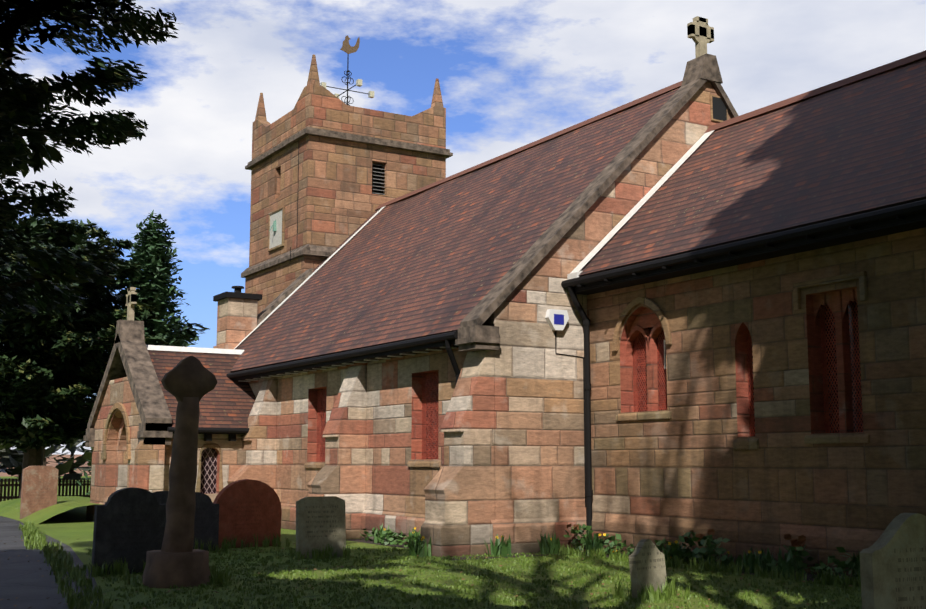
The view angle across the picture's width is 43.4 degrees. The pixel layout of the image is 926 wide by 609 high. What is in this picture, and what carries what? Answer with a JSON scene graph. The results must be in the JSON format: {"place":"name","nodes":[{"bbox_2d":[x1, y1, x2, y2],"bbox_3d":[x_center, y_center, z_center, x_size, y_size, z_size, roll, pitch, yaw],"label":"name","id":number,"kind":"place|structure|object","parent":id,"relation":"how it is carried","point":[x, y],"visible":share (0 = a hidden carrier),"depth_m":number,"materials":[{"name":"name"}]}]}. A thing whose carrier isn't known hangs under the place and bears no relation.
{"place":"outdoors","nodes":[
{"label":"outdoors","id":0,"kind":"place"},
{"bbox_2d":[0,454,90,476],"bbox_3d":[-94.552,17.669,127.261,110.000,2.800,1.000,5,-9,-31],"label":"houses","id":1,"kind":"structure","parent":0,"point":[52,463],"depth_m":151.80,"materials":[{"name":"brown brick"}]},
{"bbox_2d":[0,516,103,608],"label":"asphalt path","id":2,"kind":"structure","parent":0,"point":[24,581],"depth_m":19.14,"materials":[{"name":"grey asphalt"}]},
{"bbox_2d":[0,0,178,320],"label":"yew tree","id":3,"kind":"object","parent":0,"point":[34,160],"depth_m":13.34,"materials":[{"name":"green plant"}]},
{"bbox_2d":[0,0,177,320],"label":"yew foliage tips","id":4,"kind":"object","parent":3,"relation":"attached to","point":[54,152],"visible":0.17,"depth_m":13.14,"materials":[{"name":"green plant"}]},
{"bbox_2d":[248,324,494,543],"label":"aisle wall","id":5,"kind":"structure","parent":0,"point":[395,485],"depth_m":28.12,"materials":[{"name":"brown stone"}]},
{"bbox_2d":[234,343,458,380],"bbox_3d":[-4.050,1.728,31.377,0.450,0.040,16.370,5,-9,-31],"label":"fascia board","id":6,"kind":"object","parent":5,"relation":"attached to","point":[386,355],"visible":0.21,"depth_m":28.91,"materials":[{"name":"black wood"}]},
{"bbox_2d":[0,476,861,608],"bbox_3d":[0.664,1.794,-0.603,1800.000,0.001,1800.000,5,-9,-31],"label":"lawn","id":7,"kind":"structure","parent":0,"point":[67,527],"depth_m":18.07,"materials":[{"name":"green plant"}]},
{"bbox_2d":[20,466,58,518],"bbox_3d":[-13.780,6.128,37.834,1.100,1.750,0.180,6,-8,-36],"label":"gravestone","id":8,"kind":"object","parent":7,"relation":"on","point":[39,488],"visible":0.75,"depth_m":37.73,"materials":[{"name":"stone"}]},
{"bbox_2d":[0,478,90,501],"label":"fence","id":9,"kind":"object","parent":7,"relation":"on","point":[4,497],"visible":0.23,"depth_m":49.10,"materials":[{"name":"brown wood"}]},
{"bbox_2d":[0,398,93,479],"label":"bushes","id":10,"kind":"object","parent":7,"relation":"on","point":[10,460],"depth_m":117.62,"materials":[{"name":"green plant"}]},
{"bbox_2d":[0,496,102,523],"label":"bank grass","id":11,"kind":"structure","parent":7,"relation":"on","point":[10,509],"depth_m":37.90,"materials":[{"name":"green plant"}]},
{"bbox_2d":[0,216,204,497],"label":"yew tree","id":12,"kind":"object","parent":7,"relation":"on","point":[55,432],"depth_m":43.89,"materials":[{"name":"green plant"}]},
{"bbox_2d":[0,216,208,449],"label":"yew foliage tips","id":13,"kind":"object","parent":12,"relation":"on","point":[31,434],"visible":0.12,"depth_m":43.68,"materials":[{"name":"green plant"}]},
{"bbox_2d":[91,487,165,574],"bbox_3d":[-5.586,3.808,19.553,1.220,1.450,0.120,5,-7,-35],"label":"dark headstone","id":14,"kind":"object","parent":7,"relation":"on","point":[129,525],"visible":0.85,"depth_m":19.47,"materials":[{"name":"stone"}]},
{"bbox_2d":[74,209,197,495],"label":"cypress","id":15,"kind":"object","parent":7,"relation":"on","point":[152,255],"depth_m":45.69,"materials":[{"name":"green plant"}]},
{"bbox_2d":[86,377,243,520],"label":"porch walls","id":16,"kind":"structure","parent":7,"relation":"on","point":[146,466],"depth_m":34.16,"materials":[{"name":"brown stone"}]},
{"bbox_2d":[83,320,172,446],"bbox_3d":[-10.265,2.396,35.500,0.820,3.820,6.900,5,-9,-31],"label":"porch gable coping","id":17,"kind":"object","parent":16,"relation":"on","point":[130,359],"visible":0.79,"depth_m":34.45,"materials":[{"name":"brown stone"}]},
{"bbox_2d":[148,350,255,427],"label":"porch roof","id":18,"kind":"structure","parent":16,"relation":"on","point":[226,402],"depth_m":35.07,"materials":[{"name":"brown tile"}]},
{"bbox_2d":[146,345,243,354],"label":"porch ridge tiles","id":19,"kind":"object","parent":18,"relation":"on","point":[193,349],"visible":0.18,"depth_m":36.65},
{"bbox_2d":[213,298,257,348],"bbox_3d":[-7.675,1.993,39.310,1.200,4.300,1.200,5,-9,-31],"label":"chimney stack","id":20,"kind":"object","parent":16,"relation":"on","point":[236,321],"visible":0.32,"depth_m":39.05,"materials":[{"name":"beige stone"}]},
{"bbox_2d":[213,286,261,301],"bbox_3d":[-7.675,-0.375,39.631,1.280,0.480,1.280,5,-9,-31],"label":"chimney cap","id":21,"kind":"object","parent":20,"relation":"on","point":[236,293],"visible":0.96,"depth_m":39.18,"materials":[{"name":"grey stone"}]},
{"bbox_2d":[153,491,193,548],"bbox_3d":[-5.810,4.272,22.500,1.200,1.320,0.120,4,-12,-28],"label":"dark headstone","id":22,"kind":"object","parent":7,"relation":"on","point":[161,496],"visible":0.12,"depth_m":22.53,"materials":[{"name":"stone"}]},
{"bbox_2d":[142,356,216,587],"bbox_3d":[-4.372,2.564,17.982,1.041,3.554,0.996,5,-9,-31],"label":"stone cross monument","id":23,"kind":"object","parent":7,"relation":"on","point":[188,384],"visible":0.9,"depth_m":17.77,"materials":[{"name":"stone"}]},
{"bbox_2d":[194,492,218,550],"bbox_3d":[-5.618,4.536,24.192,1.100,1.250,0.120,5,-9,-34],"label":"gravestone","id":24,"kind":"object","parent":7,"relation":"on","point":[206,524],"visible":0.35,"depth_m":24.29,"materials":[{"name":"stone"}]},
{"bbox_2d":[213,479,281,548],"bbox_3d":[-4.759,4.600,25.587,1.620,1.500,0.160,5,-5,-35],"label":"gravestone","id":25,"kind":"object","parent":7,"relation":"on","point":[248,508],"visible":0.77,"depth_m":25.53,"materials":[{"name":"red stone"}]},
{"bbox_2d":[296,496,345,558],"bbox_3d":[-2.785,4.374,22.799,0.980,1.200,0.140,4,-12,-27],"label":"gravestone","id":26,"kind":"object","parent":7,"relation":"on","point":[321,522],"visible":0.75,"depth_m":22.74,"materials":[{"name":"grey stone"}]},
{"bbox_2d":[245,135,445,314],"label":"tower shaft","id":27,"kind":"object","parent":7,"relation":"on","point":[339,202],"visible":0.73,"depth_m":42.78,"materials":[{"name":"brown stone"}]},
{"bbox_2d":[269,210,281,248],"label":"sundial plate","id":28,"kind":"object","parent":27,"relation":"attached to","point":[276,238],"visible":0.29,"depth_m":43.74,"materials":[{"name":"white stone"}]},
{"bbox_2d":[269,219,275,231],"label":"sundial gnomon","id":29,"kind":"object","parent":28,"relation":"attached to","point":[274,226],"visible":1,"depth_m":43.73,"materials":[{"name":"teal metal"}]},
{"bbox_2d":[268,206,284,251],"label":"clock frame","id":30,"kind":"object","parent":27,"relation":"attached to","point":[283,228],"visible":0.9,"depth_m":43.37,"materials":[{"name":"beige stone"}]},
{"bbox_2d":[241,127,452,277],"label":"tower string courses","id":31,"kind":"object","parent":27,"relation":"attached to","point":[315,250],"visible":0.48,"depth_m":43.07,"materials":[{"name":"grey stone"}]},
{"bbox_2d":[326,54,368,105],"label":"weather vane stand","id":32,"kind":"object","parent":27,"relation":"on","point":[347,82],"visible":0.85,"depth_m":46.11,"materials":[{"name":"black metal"}]},
{"bbox_2d":[320,79,373,97],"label":"compass direction letters","id":33,"kind":"object","parent":32,"relation":"attached to","point":[359,84],"visible":0.75,"depth_m":45.50,"materials":[{"name":"beige metal"}]},
{"bbox_2d":[340,35,359,53],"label":"weathercock","id":34,"kind":"object","parent":32,"relation":"attached to","point":[347,48],"visible":1,"depth_m":46.34,"materials":[{"name":"gold metal"}]},
{"bbox_2d":[252,54,445,159],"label":"tower parapet","id":35,"kind":"structure","parent":27,"relation":"on","point":[318,105],"depth_m":43.52,"materials":[{"name":"brown stone"}]},
{"bbox_2d":[372,165,381,194],"bbox_3d":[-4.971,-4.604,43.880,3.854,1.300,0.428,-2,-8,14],"label":"louver","id":36,"kind":"object","parent":27,"relation":"on","point":[376,179],"visible":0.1,"depth_m":43.51,"materials":[{"name":"black wood"}]},
{"bbox_2d":[372,163,384,194],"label":"louvre slats","id":37,"kind":"object","parent":27,"relation":"attached to","point":[378,179],"visible":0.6,"depth_m":43.31,"materials":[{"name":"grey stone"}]},
{"bbox_2d":[227,350,494,556],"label":"buttresses","id":38,"kind":"structure","parent":7,"relation":"on","point":[459,489],"depth_m":23.97,"materials":[{"name":"brown stone"}]},
{"bbox_2d":[167,199,925,538],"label":"gutters and downpipes","id":39,"kind":"object","parent":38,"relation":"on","point":[883,217],"visible":0.81,"depth_m":23.91,"materials":[{"name":"black metal"}]},
{"bbox_2d":[1,535,851,608],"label":"fallen leaves","id":40,"kind":"object","parent":7,"relation":"on","point":[438,581],"visible":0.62,"depth_m":17.17,"materials":[{"name":"brown plant"}]},
{"bbox_2d":[346,539,840,581],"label":"flower bed soil","id":41,"kind":"structure","parent":7,"relation":"on","point":[809,576],"depth_m":23.22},
{"bbox_2d":[360,523,859,582],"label":"plants","id":42,"kind":"object","parent":41,"relation":"on","point":[789,563],"visible":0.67,"depth_m":20.93,"materials":[{"name":"green plant"}]},
{"bbox_2d":[383,527,761,553],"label":"flowers","id":43,"kind":"object","parent":42,"relation":"attached to","point":[676,542],"visible":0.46,"depth_m":22.99,"materials":[{"name":"plant"}]},
{"bbox_2d":[567,523,805,549],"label":"flowers","id":44,"kind":"object","parent":42,"relation":"attached to","point":[800,542],"visible":0.69,"depth_m":19.36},
{"bbox_2d":[629,539,666,597],"bbox_3d":[2.545,3.648,16.012,0.620,0.820,0.120,7,-16,-41],"label":"gravestone","id":45,"kind":"object","parent":7,"relation":"on","point":[647,562],"visible":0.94,"depth_m":15.94,"materials":[{"name":"grey stone"}]},
{"bbox_2d":[587,227,925,577],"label":"chancel walls","id":46,"kind":"structure","parent":7,"relation":"on","point":[686,467],"depth_m":20.67,"materials":[{"name":"brown stone"}]},
{"bbox_2d":[626,288,856,432],"bbox_3d":[5.095,1.115,21.770,0.175,2.700,6.200,5,-9,-31],"label":"tracery window","id":47,"kind":"structure","parent":46,"relation":"in","point":[837,302],"depth_m":19.70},
{"bbox_2d":[575,217,925,294],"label":"chancel soffit board","id":48,"kind":"object","parent":46,"relation":"attached to","point":[909,225],"visible":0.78,"depth_m":20.45,"materials":[{"name":"black wood"}]},
{"bbox_2d":[578,59,925,276],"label":"roof","id":49,"kind":"structure","parent":46,"relation":"on","point":[855,148],"depth_m":22.45,"materials":[{"name":"brown tile"}]},
{"bbox_2d":[860,513,925,608],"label":"headstone","id":50,"kind":"object","parent":7,"relation":"on","point":[893,566],"visible":1,"depth_m":11.61,"materials":[{"name":"grey stone"}]},
{"bbox_2d":[0,0,925,454],"label":"sky","id":51,"kind":"structure","parent":0,"point":[511,74],"materials":[{"name":"blue"}]},
{"bbox_2d":[482,82,730,554],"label":"gable wall","id":52,"kind":"structure","parent":0,"point":[539,450],"depth_m":24.64,"materials":[{"name":"beige stone"}]},
{"bbox_2d":[230,87,679,372],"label":"nave roof","id":53,"kind":"structure","parent":52,"relation":"on","point":[445,257],"depth_m":31.38,"materials":[{"name":"brown tile"}]},
{"bbox_2d":[313,209,379,271],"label":"flashing","id":54,"kind":"object","parent":53,"relation":"attached to","point":[343,242],"visible":0.24,"depth_m":41.95,"materials":[{"name":"grey metal"}]},
{"bbox_2d":[290,146,585,506],"bbox_3d":[-1.793,-0.848,33.593,0.750,12.600,18.473,4,-9,-26],"label":"conductor and cable","id":55,"kind":"object","parent":53,"relation":"attached to","point":[555,345],"visible":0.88,"depth_m":25.06,"materials":[{"name":"black metal"}]},
{"bbox_2d":[234,130,713,381],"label":"white fillets","id":56,"kind":"object","parent":53,"relation":"attached to","point":[575,272],"visible":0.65,"depth_m":26.82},
{"bbox_2d":[101,94,869,492],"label":"dressed stone trim","id":57,"kind":"structure","parent":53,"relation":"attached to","point":[751,442],"depth_m":23.30,"materials":[{"name":"brown stone"}]},
{"bbox_2d":[212,286,856,493],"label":"window reveals","id":58,"kind":"object","parent":57,"relation":"attached to","point":[816,380],"depth_m":21.55,"materials":[{"name":"brown stone"}]},
{"bbox_2d":[200,448,216,493],"bbox_3d":[-7.377,4.798,33.597,0.550,1.310,0.001,5,-9,-31],"label":"porch window glass","id":59,"kind":"object","parent":58,"relation":"attached to","point":[208,469],"visible":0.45,"depth_m":33.62,"materials":[{"name":"glass"}]},
{"bbox_2d":[316,300,862,461],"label":"windows","id":60,"kind":"structure","parent":58,"relation":"in","point":[644,372],"depth_m":21.60,"materials":[{"name":"red glass"}]},
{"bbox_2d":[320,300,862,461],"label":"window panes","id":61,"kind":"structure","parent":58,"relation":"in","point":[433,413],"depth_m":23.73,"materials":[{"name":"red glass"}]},
{"bbox_2d":[257,53,738,351],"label":"gable copings","id":62,"kind":"object","parent":53,"relation":"attached to","point":[475,334],"visible":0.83,"depth_m":25.95,"materials":[{"name":"grey stone"}]},
{"bbox_2d":[125,16,713,320],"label":"gable cross finials","id":63,"kind":"object","parent":62,"relation":"on","point":[700,31],"visible":1,"depth_m":28.41,"materials":[{"name":"beige stone"}]},
{"bbox_2d":[375,50,925,209],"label":"ridge tiles","id":64,"kind":"object","parent":53,"relation":"attached to","point":[919,56],"visible":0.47,"depth_m":27.80,"materials":[{"name":"brown tile"}]},
{"bbox_2d":[545,309,568,330],"bbox_3d":[2.014,0.336,24.886,0.540,0.440,0.130,5,-9,-31],"label":"alarm box","id":65,"kind":"object","parent":52,"relation":"attached to","point":[549,316],"visible":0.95,"depth_m":24.80,"materials":[{"name":"white plastic"}]},
{"bbox_2d":[554,314,563,324],"bbox_3d":[2.049,0.318,24.830,0.260,0.220,0.005,5,-9,-31],"label":"alarm box label","id":66,"kind":"object","parent":65,"relation":"attached to","point":[559,319],"visible":1,"depth_m":24.83,"materials":[{"name":"blue plastic"}]},
{"bbox_2d":[712,96,726,120],"bbox_3d":[6.215,-4.736,28.166,0.450,0.550,0.005,5,-9,-31],"label":"louver vent","id":67,"kind":"object","parent":52,"relation":"in","point":[719,110],"visible":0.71,"depth_m":28.15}
]}

